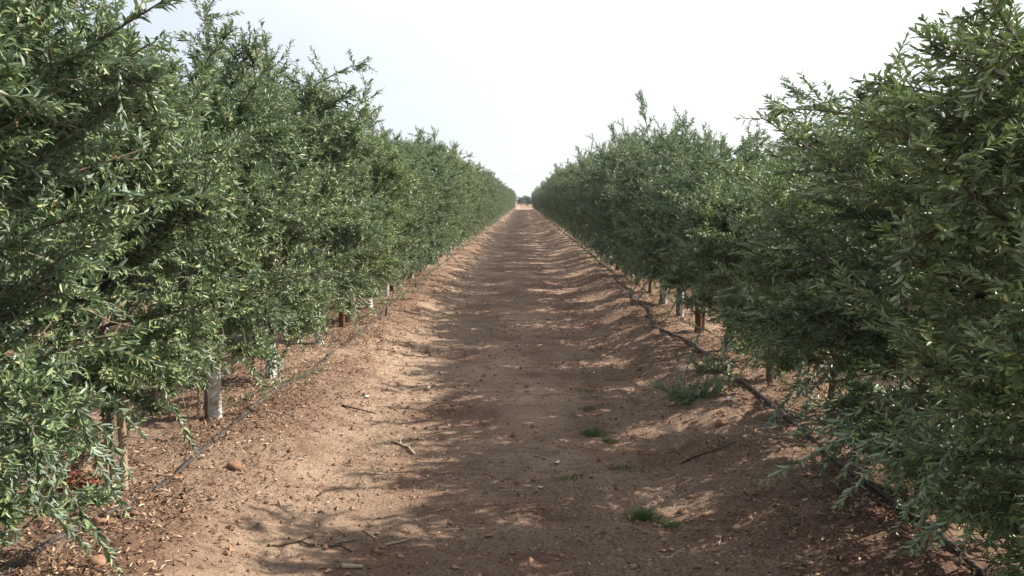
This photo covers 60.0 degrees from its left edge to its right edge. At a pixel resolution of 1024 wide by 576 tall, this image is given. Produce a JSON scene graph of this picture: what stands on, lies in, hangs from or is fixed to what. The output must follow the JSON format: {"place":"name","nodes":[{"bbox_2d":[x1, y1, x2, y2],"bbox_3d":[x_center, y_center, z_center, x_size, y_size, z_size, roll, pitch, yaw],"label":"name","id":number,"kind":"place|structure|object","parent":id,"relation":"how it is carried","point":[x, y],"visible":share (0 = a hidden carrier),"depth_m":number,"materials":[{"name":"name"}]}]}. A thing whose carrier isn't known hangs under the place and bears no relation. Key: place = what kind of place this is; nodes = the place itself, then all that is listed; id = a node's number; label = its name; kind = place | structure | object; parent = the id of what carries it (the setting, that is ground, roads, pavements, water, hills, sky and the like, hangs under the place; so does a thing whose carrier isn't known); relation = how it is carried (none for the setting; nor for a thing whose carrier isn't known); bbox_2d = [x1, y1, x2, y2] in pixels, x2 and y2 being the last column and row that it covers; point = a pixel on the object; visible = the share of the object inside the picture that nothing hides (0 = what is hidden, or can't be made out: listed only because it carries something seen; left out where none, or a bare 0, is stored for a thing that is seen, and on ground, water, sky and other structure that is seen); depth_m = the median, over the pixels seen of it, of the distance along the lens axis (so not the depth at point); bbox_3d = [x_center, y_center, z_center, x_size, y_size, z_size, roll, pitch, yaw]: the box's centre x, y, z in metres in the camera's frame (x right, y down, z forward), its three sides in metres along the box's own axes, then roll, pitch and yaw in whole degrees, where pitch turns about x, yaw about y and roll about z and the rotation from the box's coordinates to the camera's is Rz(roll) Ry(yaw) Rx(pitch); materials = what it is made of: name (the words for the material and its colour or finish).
{"place":"outdoors","nodes":[
{"label":"outdoors","id":0,"kind":"place"},
{"bbox_2d":[0,200,1023,575],"bbox_3d":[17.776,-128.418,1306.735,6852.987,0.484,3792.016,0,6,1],"label":"ground","id":1,"kind":"structure","parent":0,"point":[522,250],"depth_m":5.02,"materials":[{"name":"red soil"}]},
{"bbox_2d":[36,466,118,490],"bbox_3d":[-2.057,0.906,4.193,0.393,0.161,0.266,-2,6,-20],"label":"dry leaf pile","id":2,"kind":"object","parent":1,"relation":"on","point":[74,478],"visible":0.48,"depth_m":4.17,"materials":[{"name":"plant"}]},
{"bbox_2d":[87,554,108,569],"bbox_3d":[-1.529,1.012,3.266,0.079,0.057,0.070,-3,6,-29],"label":"stone","id":3,"kind":"object","parent":1,"relation":"on","point":[98,560],"visible":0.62,"depth_m":3.25,"materials":[{"name":"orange stone"}]},
{"bbox_2d":[91,517,106,528],"bbox_3d":[-1.712,0.968,3.670,0.065,0.051,0.060,0,6,1],"label":"stone","id":4,"kind":"object","parent":1,"relation":"on","point":[98,521],"visible":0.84,"depth_m":3.65,"materials":[{"name":"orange stone"}]},
{"bbox_2d":[99,381,108,480],"bbox_3d":[-1.860,0.762,4.056,0.037,0.701,0.017,4,7,35],"label":"cane","id":5,"kind":"object","parent":1,"relation":"on","point":[105,442],"visible":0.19,"depth_m":4.04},
{"bbox_2d":[0,0,216,575],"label":"olive tree","id":6,"kind":"object","parent":1,"relation":"on","point":[41,112],"visible":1,"depth_m":2.84,"materials":[{"name":"green plant"}]},
{"bbox_2d":[114,367,127,489],"bbox_3d":[-1.821,0.707,4.132,0.042,0.773,0.052,-5,8,-44],"label":"support post","id":7,"kind":"object","parent":1,"relation":"on","point":[122,439],"visible":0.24,"depth_m":4.12,"materials":[{"name":"beige wood"}]},
{"bbox_2d":[0,0,278,484],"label":"olive tree","id":8,"kind":"object","parent":1,"relation":"on","point":[195,169],"visible":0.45,"depth_m":4.04,"materials":[{"name":"green plant"}]},
{"bbox_2d":[63,0,333,418],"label":"olive tree","id":9,"kind":"object","parent":1,"relation":"on","point":[280,184],"visible":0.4,"depth_m":5.27,"materials":[{"name":"green plant"}]},
{"bbox_2d":[197,386,199,419],"bbox_3d":[-1.922,0.575,5.410,0.031,0.771,0.014,0,6,1],"label":"cane","id":10,"kind":"object","parent":1,"relation":"on","point":[198,403],"visible":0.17,"depth_m":5.42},
{"bbox_2d":[205,358,221,419],"bbox_3d":[-1.849,0.612,5.483,0.092,0.465,0.095,-3,6,-28],"label":"trunk guard","id":11,"kind":"object","parent":1,"relation":"on","point":[214,400],"visible":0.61,"depth_m":5.45,"materials":[{"name":"white plastic"}]},
{"bbox_2d":[226,460,242,471],"bbox_3d":[-1.450,0.931,4.616,0.088,0.065,0.082,0,6,5],"label":"stone","id":12,"kind":"object","parent":1,"relation":"on","point":[234,465],"visible":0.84,"depth_m":4.59,"materials":[{"name":"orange stone"}]},
{"bbox_2d":[0,209,511,575],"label":"irrigation hose","id":13,"kind":"object","parent":1,"relation":"on","point":[17,563],"visible":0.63,"depth_m":4.54,"materials":[{"name":"plastic"}]},
{"bbox_2d":[265,325,276,378],"bbox_3d":[-1.861,0.480,6.818,0.084,0.482,0.097,4,7,33],"label":"trunk guard","id":14,"kind":"object","parent":1,"relation":"on","point":[267,373],"visible":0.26,"depth_m":6.79,"materials":[{"name":"white plastic"}]},
{"bbox_2d":[181,18,386,381],"bbox_3d":[-1.828,-0.543,6.705,1.768,2.712,2.035,-1,6,-9],"label":"olive tree","id":15,"kind":"object","parent":1,"relation":"on","point":[325,126],"visible":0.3,"depth_m":6.50,"materials":[{"name":"green plant"}]},
{"bbox_2d":[267,530,363,551],"bbox_3d":[-0.858,1.115,3.900,0.396,0.042,0.160,0,6,1],"label":"dry stick","id":16,"kind":"object","parent":1,"relation":"on","point":[296,541],"visible":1,"depth_m":3.87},
{"bbox_2d":[314,316,321,344],"bbox_3d":[-1.857,0.348,8.453,0.072,0.436,0.080,-2,6,-24],"label":"trunk guard","id":17,"kind":"object","parent":1,"relation":"on","point":[316,341],"visible":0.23,"depth_m":8.43,"materials":[{"name":"white plastic"}]},
{"bbox_2d":[263,74,394,337],"bbox_3d":[-1.899,-0.624,8.168,1.593,2.607,2.290,0,6,-3],"label":"olive tree","id":18,"kind":"object","parent":1,"relation":"on","point":[350,233],"visible":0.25,"depth_m":8.31,"materials":[{"name":"green plant"}]},
{"bbox_2d":[337,236,344,327],"bbox_3d":[-1.823,-0.256,9.426,0.076,1.655,0.069,0,6,1],"label":"wooden stake","id":19,"kind":"object","parent":1,"relation":"on","point":[342,319],"visible":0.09,"depth_m":9.46,"materials":[{"name":"brown wood"}]},
{"bbox_2d":[279,100,422,322],"bbox_3d":[-1.864,-0.763,9.717,1.716,2.497,2.133,-1,6,-12],"label":"olive tree","id":20,"kind":"object","parent":1,"relation":"on","point":[382,172],"visible":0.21,"depth_m":9.59,"materials":[{"name":"green plant"}]},
{"bbox_2d":[341,563,362,568],"bbox_3d":[-0.662,1.149,3.668,0.087,0.028,0.025,-1,6,-8],"label":"dry stick","id":21,"kind":"object","parent":1,"relation":"on","point":[346,566],"visible":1,"depth_m":3.66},
{"bbox_2d":[341,404,375,413],"bbox_3d":[-1.069,0.843,6.176,0.243,0.064,0.019,1,6,7],"label":"dry stick","id":22,"kind":"object","parent":1,"relation":"on","point":[342,405],"visible":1,"depth_m":6.17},
{"bbox_2d":[366,297,371,308],"bbox_3d":[-1.796,0.069,11.136,0.087,0.430,0.080,-4,8,-37],"label":"trunk guard","id":23,"kind":"object","parent":1,"relation":"on","point":[369,300],"visible":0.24,"depth_m":11.11,"materials":[{"name":"white plastic"}]},
{"bbox_2d":[322,110,429,304],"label":"olive tree","id":24,"kind":"object","parent":1,"relation":"on","point":[409,213],"visible":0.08,"depth_m":11.14,"materials":[{"name":"green plant"}]},
{"bbox_2d":[383,280,388,296],"bbox_3d":[-1.778,-0.060,12.510,0.082,0.417,0.080,-4,7,-31],"label":"trunk guard","id":25,"kind":"object","parent":1,"relation":"on","point":[386,293],"visible":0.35,"depth_m":12.49,"materials":[{"name":"white plastic"}]},
{"bbox_2d":[384,538,409,545],"bbox_3d":[-0.508,1.130,3.938,0.121,0.011,0.012,-3,7,-30],"label":"dry stick","id":26,"kind":"object","parent":1,"relation":"on","point":[386,544],"visible":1,"depth_m":3.93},
{"bbox_2d":[385,434,414,454],"bbox_3d":[-0.659,0.956,5.472,0.267,0.083,0.103,5,8,42],"label":"dry stick","id":27,"kind":"object","parent":1,"relation":"on","point":[406,446],"visible":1,"depth_m":5.46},
{"bbox_2d":[370,128,445,295],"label":"olive tree","id":28,"kind":"object","parent":1,"relation":"on","point":[414,166],"visible":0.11,"depth_m":12.46,"materials":[{"name":"green plant"}]},
{"bbox_2d":[376,122,451,283],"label":"olive tree","id":29,"kind":"object","parent":1,"relation":"on","point":[437,186],"visible":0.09,"depth_m":13.77,"materials":[{"name":"green plant"}]},
{"bbox_2d":[425,383,436,390],"bbox_3d":[-0.657,0.799,7.202,0.031,0.046,0.167,2,6,19],"label":"dry stick","id":30,"kind":"object","parent":1,"relation":"on","point":[428,387],"visible":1,"depth_m":7.16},
{"bbox_2d":[406,125,467,272],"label":"olive tree","id":31,"kind":"object","parent":1,"relation":"on","point":[446,198],"visible":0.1,"depth_m":16.49,"materials":[{"name":"green plant"}]},
{"bbox_2d":[407,127,467,277],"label":"olive tree","id":32,"kind":"object","parent":1,"relation":"on","point":[444,174],"visible":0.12,"depth_m":15.01,"materials":[{"name":"green plant"}]},
{"bbox_2d":[408,135,468,256],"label":"olive tree","id":33,"kind":"object","parent":1,"relation":"on","point":[455,173],"visible":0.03,"depth_m":17.90,"materials":[{"name":"green plant"}]},
{"bbox_2d":[426,125,477,260],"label":"olive tree","id":34,"kind":"object","parent":1,"relation":"on","point":[464,178],"visible":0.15,"depth_m":19.30,"materials":[{"name":"green plant"}]},
{"bbox_2d":[438,150,477,256],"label":"olive tree","id":35,"kind":"object","parent":1,"relation":"on","point":[470,175],"visible":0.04,"depth_m":20.57,"materials":[{"name":"green plant"}]},
{"bbox_2d":[445,143,473,251],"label":"olive tree","id":36,"kind":"object","parent":1,"relation":"on","point":[471,220],"visible":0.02,"depth_m":22.21,"materials":[{"name":"green plant"}]},
{"bbox_2d":[448,149,481,249],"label":"olive tree","id":37,"kind":"object","parent":1,"relation":"on","point":[464,234],"visible":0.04,"depth_m":23.43,"materials":[{"name":"green plant"}]},
{"bbox_2d":[455,147,485,247],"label":"olive tree","id":38,"kind":"object","parent":1,"relation":"on","point":[477,186],"visible":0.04,"depth_m":24.86,"materials":[{"name":"green plant"}]},
{"bbox_2d":[461,165,487,241],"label":"olive tree","id":39,"kind":"object","parent":1,"relation":"on","point":[480,205],"visible":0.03,"depth_m":25.93,"materials":[{"name":"green plant"}]},
{"bbox_2d":[468,172,487,235],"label":"olive tree","id":40,"kind":"object","parent":1,"relation":"on","point":[477,209],"depth_m":27.55,"materials":[{"name":"green plant"}]},
{"bbox_2d":[465,159,493,240],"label":"olive tree","id":41,"kind":"object","parent":1,"relation":"on","point":[481,211],"visible":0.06,"depth_m":28.78,"materials":[{"name":"green plant"}]},
{"bbox_2d":[468,171,492,239],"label":"olive tree","id":42,"kind":"object","parent":1,"relation":"on","point":[491,203],"visible":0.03,"depth_m":30.43,"materials":[{"name":"green plant"}]},
{"bbox_2d":[473,161,492,236],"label":"olive tree","id":43,"kind":"object","parent":1,"relation":"on","point":[491,187],"visible":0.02,"depth_m":31.55,"materials":[{"name":"green plant"}]},
{"bbox_2d":[473,167,494,229],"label":"olive tree","id":44,"kind":"object","parent":1,"relation":"on","point":[491,190],"visible":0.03,"depth_m":32.86,"materials":[{"name":"green plant"}]},
{"bbox_2d":[474,170,497,234],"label":"olive tree","id":45,"kind":"object","parent":1,"relation":"on","point":[484,224],"visible":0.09,"depth_m":34.24,"materials":[{"name":"green plant"}]},
{"bbox_2d":[475,164,496,225],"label":"olive tree","id":46,"kind":"object","parent":1,"relation":"on","point":[491,198],"visible":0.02,"depth_m":35.78,"materials":[{"name":"green plant"}]},
{"bbox_2d":[477,164,498,223],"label":"olive tree","id":47,"kind":"object","parent":1,"relation":"on","point":[492,212],"visible":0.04,"depth_m":37.17,"materials":[{"name":"green plant"}]},
{"bbox_2d":[481,169,500,228],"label":"olive tree","id":48,"kind":"object","parent":1,"relation":"on","point":[490,216],"visible":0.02,"depth_m":38.34,"materials":[{"name":"green plant"}]},
{"bbox_2d":[482,170,502,229],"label":"olive tree","id":49,"kind":"object","parent":1,"relation":"on","point":[494,215],"visible":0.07,"depth_m":39.73,"materials":[{"name":"green plant"}]},
{"bbox_2d":[493,178,506,220],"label":"olive tree","id":50,"kind":"object","parent":1,"relation":"on","point":[501,201],"visible":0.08,"depth_m":50.74,"materials":[{"name":"green plant"}]},
{"bbox_2d":[497,181,504,219],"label":"olive tree","id":51,"kind":"object","parent":1,"relation":"on","point":[501,194],"visible":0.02,"depth_m":49.30,"materials":[{"name":"green plant"}]},
{"bbox_2d":[4,273,1013,575],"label":"soil crumbs","id":52,"kind":"object","parent":1,"relation":"on","point":[488,535],"visible":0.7,"depth_m":4.58,"materials":[{"name":"soil"}]},
{"bbox_2d":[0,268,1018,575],"bbox_3d":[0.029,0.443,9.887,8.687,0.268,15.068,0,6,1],"label":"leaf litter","id":53,"kind":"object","parent":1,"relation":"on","point":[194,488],"visible":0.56,"depth_m":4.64,"materials":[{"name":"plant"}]},
{"bbox_2d":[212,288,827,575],"bbox_3d":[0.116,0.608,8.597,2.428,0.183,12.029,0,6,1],"label":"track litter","id":54,"kind":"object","parent":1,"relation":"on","point":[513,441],"visible":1,"depth_m":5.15,"materials":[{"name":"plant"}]},
{"bbox_2d":[516,196,523,204],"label":"distant tree","id":55,"kind":"object","parent":1,"relation":"on","point":[519,200],"visible":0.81,"depth_m":182.68,"materials":[{"name":"green plant"}]},
{"bbox_2d":[522,196,531,205],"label":"distant tree","id":56,"kind":"object","parent":1,"relation":"on","point":[528,200],"visible":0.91,"depth_m":174.69,"materials":[{"name":"green plant"}]},
{"bbox_2d":[540,183,552,221],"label":"olive tree","id":57,"kind":"object","parent":1,"relation":"on","point":[543,203],"visible":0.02,"depth_m":54.97,"materials":[{"name":"green plant"}]},
{"bbox_2d":[543,177,551,220],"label":"olive tree","id":58,"kind":"object","parent":1,"relation":"on","point":[544,197],"visible":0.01,"depth_m":48.23,"materials":[{"name":"green plant"}]},
{"bbox_2d":[544,177,551,220],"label":"olive tree","id":59,"kind":"object","parent":1,"relation":"on","point":[548,206],"visible":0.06,"depth_m":45.49,"materials":[{"name":"green plant"}]},
{"bbox_2d":[544,163,556,220],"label":"olive tree","id":60,"kind":"object","parent":1,"relation":"on","point":[555,165],"visible":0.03,"depth_m":41.36,"materials":[{"name":"green plant"}]},
{"bbox_2d":[547,172,564,230],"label":"olive tree","id":61,"kind":"object","parent":1,"relation":"on","point":[556,209],"visible":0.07,"depth_m":34.78,"materials":[{"name":"green plant"}]},
{"bbox_2d":[548,168,567,231],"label":"olive tree","id":62,"kind":"object","parent":1,"relation":"on","point":[554,169],"visible":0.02,"depth_m":36.21,"materials":[{"name":"green plant"}]},
{"bbox_2d":[551,162,571,235],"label":"olive tree","id":63,"kind":"object","parent":1,"relation":"on","point":[556,205],"visible":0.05,"depth_m":33.37,"materials":[{"name":"green plant"}]},
{"bbox_2d":[551,162,576,229],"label":"olive tree","id":64,"kind":"object","parent":1,"relation":"on","point":[559,174],"visible":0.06,"depth_m":31.65,"materials":[{"name":"green plant"}]},
{"bbox_2d":[552,151,586,237],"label":"olive tree","id":65,"kind":"object","parent":1,"relation":"on","point":[560,211],"visible":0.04,"depth_m":30.59,"materials":[{"name":"green plant"}]},
{"bbox_2d":[558,162,580,241],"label":"olive tree","id":66,"kind":"object","parent":1,"relation":"on","point":[565,169],"visible":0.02,"depth_m":27.59,"materials":[{"name":"green plant"}]},
{"bbox_2d":[556,152,585,245],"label":"olive tree","id":67,"kind":"object","parent":1,"relation":"on","point":[565,185],"visible":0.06,"depth_m":26.37,"materials":[{"name":"green plant"}]},
{"bbox_2d":[552,474,589,481],"bbox_3d":[0.318,1.034,4.845,0.219,0.041,0.154,0,6,1],"label":"grass tuft","id":68,"kind":"object","parent":1,"relation":"on","point":[567,476],"visible":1,"depth_m":4.84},
{"bbox_2d":[556,154,588,231],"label":"olive tree","id":69,"kind":"object","parent":1,"relation":"on","point":[564,196],"visible":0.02,"depth_m":29.29,"materials":[{"name":"green plant"}]},
{"bbox_2d":[557,146,588,246],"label":"olive tree","id":70,"kind":"object","parent":1,"relation":"on","point":[578,155],"visible":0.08,"depth_m":24.94,"materials":[{"name":"green plant"}]},
{"bbox_2d":[561,146,598,252],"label":"olive tree","id":71,"kind":"object","parent":1,"relation":"on","point":[574,212],"visible":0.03,"depth_m":22.34,"materials":[{"name":"green plant"}]},
{"bbox_2d":[564,146,605,249],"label":"olive tree","id":72,"kind":"object","parent":1,"relation":"on","point":[574,176],"visible":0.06,"depth_m":23.69,"materials":[{"name":"green plant"}]},
{"bbox_2d":[575,145,600,250],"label":"olive tree","id":73,"kind":"object","parent":1,"relation":"on","point":[578,159],"visible":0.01,"depth_m":19.73,"materials":[{"name":"green plant"}]},
{"bbox_2d":[567,140,613,245],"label":"olive tree","id":74,"kind":"object","parent":1,"relation":"on","point":[573,199],"visible":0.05,"depth_m":21.08,"materials":[{"name":"green plant"}]},
{"bbox_2d":[578,403,602,410],"bbox_3d":[0.571,0.877,6.515,0.231,0.051,0.162,0,6,1],"label":"grass tuft","id":75,"kind":"object","parent":1,"relation":"on","point":[589,407],"visible":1,"depth_m":6.51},
{"bbox_2d":[573,132,612,265],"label":"olive tree","id":76,"kind":"object","parent":1,"relation":"on","point":[583,181],"visible":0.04,"depth_m":18.33,"materials":[{"name":"green plant"}]},
{"bbox_2d":[576,425,613,436],"bbox_3d":[0.539,0.932,5.763,0.246,0.066,0.177,-2,6,-19],"label":"grass tuft","id":77,"kind":"object","parent":1,"relation":"on","point":[593,433],"visible":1,"depth_m":5.75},
{"bbox_2d":[569,123,641,269],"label":"olive tree","id":78,"kind":"object","parent":1,"relation":"on","point":[591,164],"visible":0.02,"depth_m":17.01,"materials":[{"name":"green plant"}]},
{"bbox_2d":[599,436,619,444],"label":"grass tuft","id":79,"kind":"object","parent":1,"relation":"on","point":[608,440],"visible":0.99,"depth_m":5.61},
{"bbox_2d":[578,130,641,274],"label":"olive tree","id":80,"kind":"object","parent":1,"relation":"on","point":[599,243],"visible":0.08,"depth_m":15.58,"materials":[{"name":"green plant"}]},
{"bbox_2d":[604,462,645,469],"bbox_3d":[0.643,1.024,5.070,0.253,0.046,0.156,0,6,1],"label":"grass tuft","id":81,"kind":"object","parent":1,"relation":"on","point":[633,465],"visible":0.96,"depth_m":5.06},
{"bbox_2d":[582,117,683,283],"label":"olive tree","id":82,"kind":"object","parent":1,"relation":"on","point":[599,178],"visible":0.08,"depth_m":14.13,"materials":[{"name":"green plant"}]},
{"bbox_2d":[585,87,682,292],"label":"olive tree","id":83,"kind":"object","parent":1,"relation":"on","point":[643,106],"visible":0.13,"depth_m":12.97,"materials":[{"name":"green plant"}]},
{"bbox_2d":[616,501,666,521],"bbox_3d":[0.636,1.074,4.224,0.252,0.096,0.213,-2,6,-16],"label":"grass tuft","id":84,"kind":"object","parent":1,"relation":"on","point":[642,515],"visible":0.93,"depth_m":4.22,"materials":[{"name":"plant"}]},
{"bbox_2d":[600,129,716,303],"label":"olive tree","id":85,"kind":"object","parent":1,"relation":"on","point":[636,151],"visible":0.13,"depth_m":11.52,"materials":[{"name":"green plant"}]},
{"bbox_2d":[661,276,666,303],"bbox_3d":[2.007,0.013,11.682,0.080,0.441,0.088,4,7,37],"label":"trunk guard","id":86,"kind":"object","parent":1,"relation":"on","point":[663,292],"visible":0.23,"depth_m":11.65,"materials":[{"name":"white plastic"}]},
{"bbox_2d":[600,121,732,315],"bbox_3d":[1.959,-0.757,10.209,1.592,2.415,2.100,4,7,37],"label":"olive tree","id":87,"kind":"object","parent":1,"relation":"on","point":[649,258],"visible":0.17,"depth_m":10.11,"materials":[{"name":"green plant"}]},
{"bbox_2d":[651,517,683,528],"bbox_3d":[0.731,1.101,4.135,0.162,0.048,0.125,-3,6,-26],"label":"grass tuft","id":88,"kind":"object","parent":1,"relation":"on","point":[667,525],"visible":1,"depth_m":4.13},
{"bbox_2d":[679,292,683,315],"bbox_3d":[1.969,0.150,10.349,0.076,0.417,0.069,2,6,16],"label":"trunk guard","id":89,"kind":"object","parent":1,"relation":"on","point":[681,311],"visible":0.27,"depth_m":10.33,"materials":[{"name":"white plastic"}]},
{"bbox_2d":[647,364,741,404],"bbox_3d":[1.301,0.692,6.312,0.614,0.303,0.520,-2,6,-20],"label":"weed","id":90,"kind":"object","parent":1,"relation":"on","point":[704,392],"visible":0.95,"depth_m":6.29,"materials":[{"name":"green plant"}]},
{"bbox_2d":[694,263,701,332],"bbox_3d":[1.902,-0.213,8.998,0.080,1.655,0.073,0,6,1],"label":"wooden stake","id":91,"kind":"object","parent":1,"relation":"on","point":[698,319],"visible":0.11,"depth_m":9.02,"materials":[{"name":"brown wood"}]},
{"bbox_2d":[629,107,775,331],"bbox_3d":[2.008,-0.697,9.242,1.593,2.480,2.361,0,6,-2],"label":"olive tree","id":92,"kind":"object","parent":1,"relation":"on","point":[647,232],"visible":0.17,"depth_m":9.01,"materials":[{"name":"green plant"}]},
{"bbox_2d":[680,442,734,463],"bbox_3d":[1.115,0.937,5.057,0.344,0.104,0.032,-1,6,-15],"label":"dry stick","id":93,"kind":"object","parent":1,"relation":"on","point":[704,453],"visible":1,"depth_m":5.05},
{"bbox_2d":[687,348,740,375],"bbox_3d":[1.591,0.580,7.001,0.440,0.238,0.381,2,6,22],"label":"weed","id":94,"kind":"object","parent":1,"relation":"on","point":[714,367],"visible":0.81,"depth_m":6.97,"materials":[{"name":"green plant"}]},
{"bbox_2d":[636,121,796,340],"bbox_3d":[1.956,-0.417,7.769,1.592,2.171,2.100,2,6,16],"label":"olive tree","id":95,"kind":"object","parent":1,"relation":"on","point":[688,179],"visible":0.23,"depth_m":7.61,"materials":[{"name":"green plant"}]},
{"bbox_2d":[714,418,727,426],"bbox_3d":[1.315,0.842,5.548,0.084,0.061,0.083,-4,7,-34],"label":"stone","id":96,"kind":"object","parent":1,"relation":"on","point":[721,422],"visible":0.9,"depth_m":5.53,"materials":[{"name":"brown stone"}]},
{"bbox_2d":[657,110,857,383],"bbox_3d":[1.847,-0.218,6.390,1.593,2.100,2.361,1,6,13],"label":"olive tree","id":97,"kind":"object","parent":1,"relation":"on","point":[725,214],"visible":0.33,"depth_m":6.46,"materials":[{"name":"green plant"}]},
{"bbox_2d":[539,212,988,575],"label":"irrigation hose","id":98,"kind":"object","parent":1,"relation":"on","point":[884,494],"visible":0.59,"depth_m":4.64,"materials":[{"name":"plastic"}]},
{"bbox_2d":[757,141,786,169],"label":"olive tree","id":99,"kind":"object","parent":1,"relation":"on","point":[771,158],"visible":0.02,"depth_m":19.19,"materials":[{"name":"green plant"}]},
{"bbox_2d":[773,122,823,179],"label":"olive tree","id":100,"kind":"object","parent":1,"relation":"on","point":[785,155],"visible":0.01,"depth_m":17.83,"materials":[{"name":"green plant"}]},
{"bbox_2d":[774,129,848,183],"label":"olive tree","id":101,"kind":"object","parent":1,"relation":"on","point":[786,156],"depth_m":16.63,"materials":[{"name":"green plant"}]},
{"bbox_2d":[682,131,952,439],"bbox_3d":[1.945,-0.049,5.236,1.592,1.976,2.100,4,7,33],"label":"olive tree","id":102,"kind":"object","parent":1,"relation":"on","point":[769,263],"visible":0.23,"depth_m":5.10,"materials":[{"name":"green plant"}]},
{"bbox_2d":[714,71,1023,538],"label":"olive tree","id":103,"kind":"object","parent":1,"relation":"on","point":[877,346],"visible":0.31,"depth_m":4.02,"materials":[{"name":"green plant"}]},
{"bbox_2d":[734,0,1023,575],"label":"olive tree","id":104,"kind":"object","parent":1,"relation":"on","point":[964,145],"visible":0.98,"depth_m":2.72,"materials":[{"name":"green plant"}]},
{"bbox_2d":[16,0,1023,197],"label":"sky","id":105,"kind":"structure","parent":0,"point":[519,85],"materials":[{"name":"white"}]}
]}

